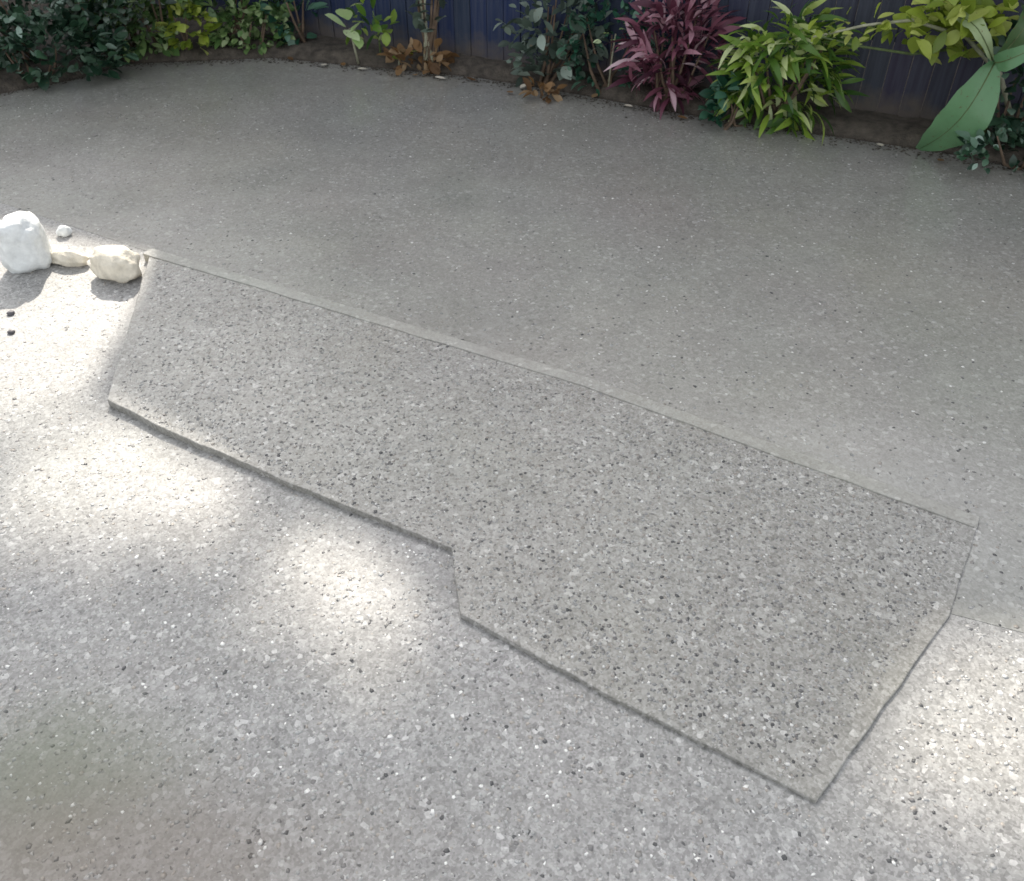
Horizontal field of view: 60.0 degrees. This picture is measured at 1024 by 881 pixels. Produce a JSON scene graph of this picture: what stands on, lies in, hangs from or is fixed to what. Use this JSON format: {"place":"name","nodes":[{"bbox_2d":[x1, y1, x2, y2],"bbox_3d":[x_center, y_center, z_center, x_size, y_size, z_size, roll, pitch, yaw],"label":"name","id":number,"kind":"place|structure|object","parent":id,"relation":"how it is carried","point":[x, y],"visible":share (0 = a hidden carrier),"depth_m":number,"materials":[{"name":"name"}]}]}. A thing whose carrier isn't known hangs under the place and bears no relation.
{"place":"outdoors","nodes":[
{"label":"outdoors","id":0,"kind":"place"},
{"bbox_2d":[0,0,1004,83],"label":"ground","id":1,"kind":"structure","parent":0,"point":[34,5],"depth_m":5.90,"materials":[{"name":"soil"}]},
{"bbox_2d":[0,203,1023,880],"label":"yard paving","id":2,"kind":"structure","parent":0,"point":[590,799],"depth_m":1.80,"materials":[{"name":"concrete"}]},
{"bbox_2d":[6,310,14,315],"bbox_3d":[-1.666,-0.425,2.948,0.025,0.016,0.028,0,41,0],"label":"dark pebble","id":3,"kind":"object","parent":2,"relation":"on","point":[10,312],"visible":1,"depth_m":2.94,"materials":[{"name":"stone"}]},
{"bbox_2d":[7,329,14,333],"bbox_3d":[-1.618,-0.351,2.861,0.023,0.014,0.021,-1,41,-1],"label":"dark pebble","id":4,"kind":"object","parent":2,"relation":"on","point":[10,331],"visible":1,"depth_m":2.85,"materials":[{"name":"stone"}]},
{"bbox_2d":[0,211,51,273],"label":"stone","id":5,"kind":"object","parent":2,"relation":"on","point":[25,246],"visible":1,"depth_m":3.09,"materials":[{"name":"white stone"}]},
{"bbox_2d":[56,225,71,236],"bbox_3d":[-1.699,-0.792,3.361,0.053,0.046,0.044,12,42,14],"label":"stone","id":6,"kind":"object","parent":2,"relation":"on","point":[63,230],"visible":1,"depth_m":3.35,"materials":[{"name":"white stone"}]},
{"bbox_2d":[51,249,88,266],"bbox_3d":[-1.600,-0.656,3.187,0.160,0.062,0.063,6,41,7],"label":"stone","id":7,"kind":"object","parent":2,"relation":"on","point":[68,258],"visible":0.95,"depth_m":3.17,"materials":[{"name":"beige stone"}]},
{"bbox_2d":[89,245,141,282],"bbox_3d":[-1.388,-0.615,3.112,0.195,0.132,0.124,13,42,15],"label":"stone","id":8,"kind":"object","parent":2,"relation":"on","point":[118,263],"visible":0.98,"depth_m":3.07,"materials":[{"name":"beige stone"}]},
{"bbox_2d":[108,248,979,802],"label":"concrete slab","id":9,"kind":"structure","parent":2,"relation":"on","point":[774,612],"depth_m":2.25,"materials":[{"name":"concrete"}]},
{"bbox_2d":[0,58,1023,632],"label":"patio","id":10,"kind":"structure","parent":0,"point":[286,86],"depth_m":3.37,"materials":[{"name":"concrete"}]},
{"bbox_2d":[0,57,1023,174],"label":"soil crumbs","id":11,"kind":"object","parent":10,"relation":"on","point":[564,92],"visible":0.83,"depth_m":4.50,"materials":[{"name":"brown soil"}]},
{"bbox_2d":[519,76,566,103],"bbox_3d":[0.149,-1.750,4.441,0.235,0.137,0.171,10,42,11],"label":"dried tuft","id":12,"kind":"object","parent":10,"relation":"on","point":[547,88],"visible":1,"depth_m":4.43,"materials":[{"name":"brown plant"}]},
{"bbox_2d":[0,16,1023,165],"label":"planting bed","id":13,"kind":"object","parent":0,"point":[881,127],"visible":0.2,"depth_m":4.66,"materials":[{"name":"soil"}]},
{"bbox_2d":[0,0,133,69],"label":"shrub","id":14,"kind":"object","parent":13,"relation":"on","point":[58,9],"visible":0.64,"depth_m":4.55,"materials":[{"name":"green plant"}]},
{"bbox_2d":[0,4,138,91],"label":"shrub","id":15,"kind":"object","parent":13,"relation":"on","point":[106,41],"visible":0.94,"depth_m":4.53,"materials":[{"name":"green plant"}]},
{"bbox_2d":[31,0,177,62],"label":"shrub","id":16,"kind":"object","parent":13,"relation":"on","point":[122,15],"visible":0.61,"depth_m":4.61,"materials":[{"name":"green plant"}]},
{"bbox_2d":[71,0,180,62],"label":"shrub","id":17,"kind":"object","parent":13,"relation":"on","point":[142,46],"visible":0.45,"depth_m":4.82,"materials":[{"name":"green plant"}]},
{"bbox_2d":[75,0,192,44],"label":"shrub","id":18,"kind":"object","parent":13,"relation":"on","point":[150,17],"visible":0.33,"depth_m":4.81,"materials":[{"name":"green plant"}]},
{"bbox_2d":[138,0,169,49],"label":"yellow shrub","id":19,"kind":"object","parent":13,"relation":"on","point":[149,30],"visible":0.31,"depth_m":4.82,"materials":[{"name":"green plant"}]},
{"bbox_2d":[150,0,221,54],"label":"yellow shrub","id":20,"kind":"object","parent":13,"relation":"on","point":[186,43],"visible":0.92,"depth_m":4.81,"materials":[{"name":"green plant"}]},
{"bbox_2d":[153,0,294,44],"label":"shrub","id":21,"kind":"object","parent":13,"relation":"on","point":[282,9],"visible":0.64,"depth_m":4.91,"materials":[{"name":"green plant"}]},
{"bbox_2d":[208,0,294,54],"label":"shrub","id":22,"kind":"object","parent":13,"relation":"on","point":[214,36],"visible":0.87,"depth_m":4.91,"materials":[{"name":"green plant"}]},
{"bbox_2d":[258,0,327,46],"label":"shrub","id":23,"kind":"object","parent":13,"relation":"on","point":[299,29],"visible":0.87,"depth_m":4.94,"materials":[{"name":"green plant"}]},
{"bbox_2d":[325,9,363,63],"bbox_3d":[-0.887,-2.159,4.740,0.198,0.312,0.130,0,41,0],"label":"seedling","id":24,"kind":"object","parent":13,"relation":"on","point":[354,36],"visible":1,"depth_m":4.73,"materials":[{"name":"green plant"}]},
{"bbox_2d":[345,0,397,55],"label":"seedling","id":25,"kind":"object","parent":13,"relation":"on","point":[385,37],"visible":0.94,"depth_m":4.75,"materials":[{"name":"green plant"}]},
{"bbox_2d":[377,0,459,75],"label":"dried clump","id":26,"kind":"object","parent":13,"relation":"on","point":[428,58],"visible":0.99,"depth_m":4.71,"materials":[{"name":"brown plant"}]},
{"bbox_2d":[406,0,446,31],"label":"tall sprig","id":27,"kind":"object","parent":13,"relation":"on","point":[418,22],"visible":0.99,"depth_m":4.60,"materials":[{"name":"green plant"}]},
{"bbox_2d":[493,0,614,86],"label":"shrub","id":28,"kind":"object","parent":13,"relation":"on","point":[529,47],"visible":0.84,"depth_m":4.43,"materials":[{"name":"green plant"}]},
{"bbox_2d":[88,0,1023,126],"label":"fence","id":29,"kind":"object","parent":13,"relation":"on","point":[465,27],"visible":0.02,"depth_m":4.23,"materials":[{"name":"paint"}]},
{"bbox_2d":[550,0,669,95],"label":"shrub","id":30,"kind":"object","parent":13,"relation":"on","point":[591,15],"visible":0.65,"depth_m":4.35,"materials":[{"name":"green plant"}]},
{"bbox_2d":[593,21,627,86],"bbox_3d":[0.483,-1.858,4.337,0.149,0.377,0.117,-32,50,-32],"label":"seedling","id":31,"kind":"object","parent":13,"relation":"on","point":[598,41],"visible":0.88,"depth_m":4.36,"materials":[{"name":"green plant"}]},
{"bbox_2d":[603,0,745,119],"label":"burgundy plant","id":32,"kind":"object","parent":13,"relation":"on","point":[637,44],"visible":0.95,"depth_m":4.18,"materials":[{"name":"purple plant"}]},
{"bbox_2d":[697,70,758,129],"bbox_3d":[0.995,-1.583,4.107,0.336,0.276,0.204,-13,42,-15],"label":"shrub","id":33,"kind":"object","parent":13,"relation":"on","point":[707,93],"visible":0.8,"depth_m":4.08,"materials":[{"name":"green plant"}]},
{"bbox_2d":[705,0,869,142],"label":"variegated bush","id":34,"kind":"object","parent":13,"relation":"on","point":[788,104],"visible":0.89,"depth_m":3.98,"materials":[{"name":"green plant"}]},
{"bbox_2d":[808,0,1018,116],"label":"arching branch plant","id":35,"kind":"object","parent":13,"relation":"on","point":[917,21],"visible":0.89,"depth_m":3.68,"materials":[{"name":"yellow plant"}]},
{"bbox_2d":[915,3,1023,150],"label":"broad leaf plant","id":36,"kind":"object","parent":13,"relation":"on","point":[970,107],"visible":0.91,"depth_m":3.65,"materials":[{"name":"green plant"}]},
{"bbox_2d":[954,118,1023,173],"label":"shrub","id":37,"kind":"object","parent":13,"relation":"on","point":[979,142],"visible":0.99,"depth_m":3.73,"materials":[{"name":"green plant"}]},
{"bbox_2d":[960,19,1023,145],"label":"shrub","id":38,"kind":"object","parent":13,"relation":"on","point":[997,122],"visible":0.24,"depth_m":3.75,"materials":[{"name":"green plant"}]}
]}

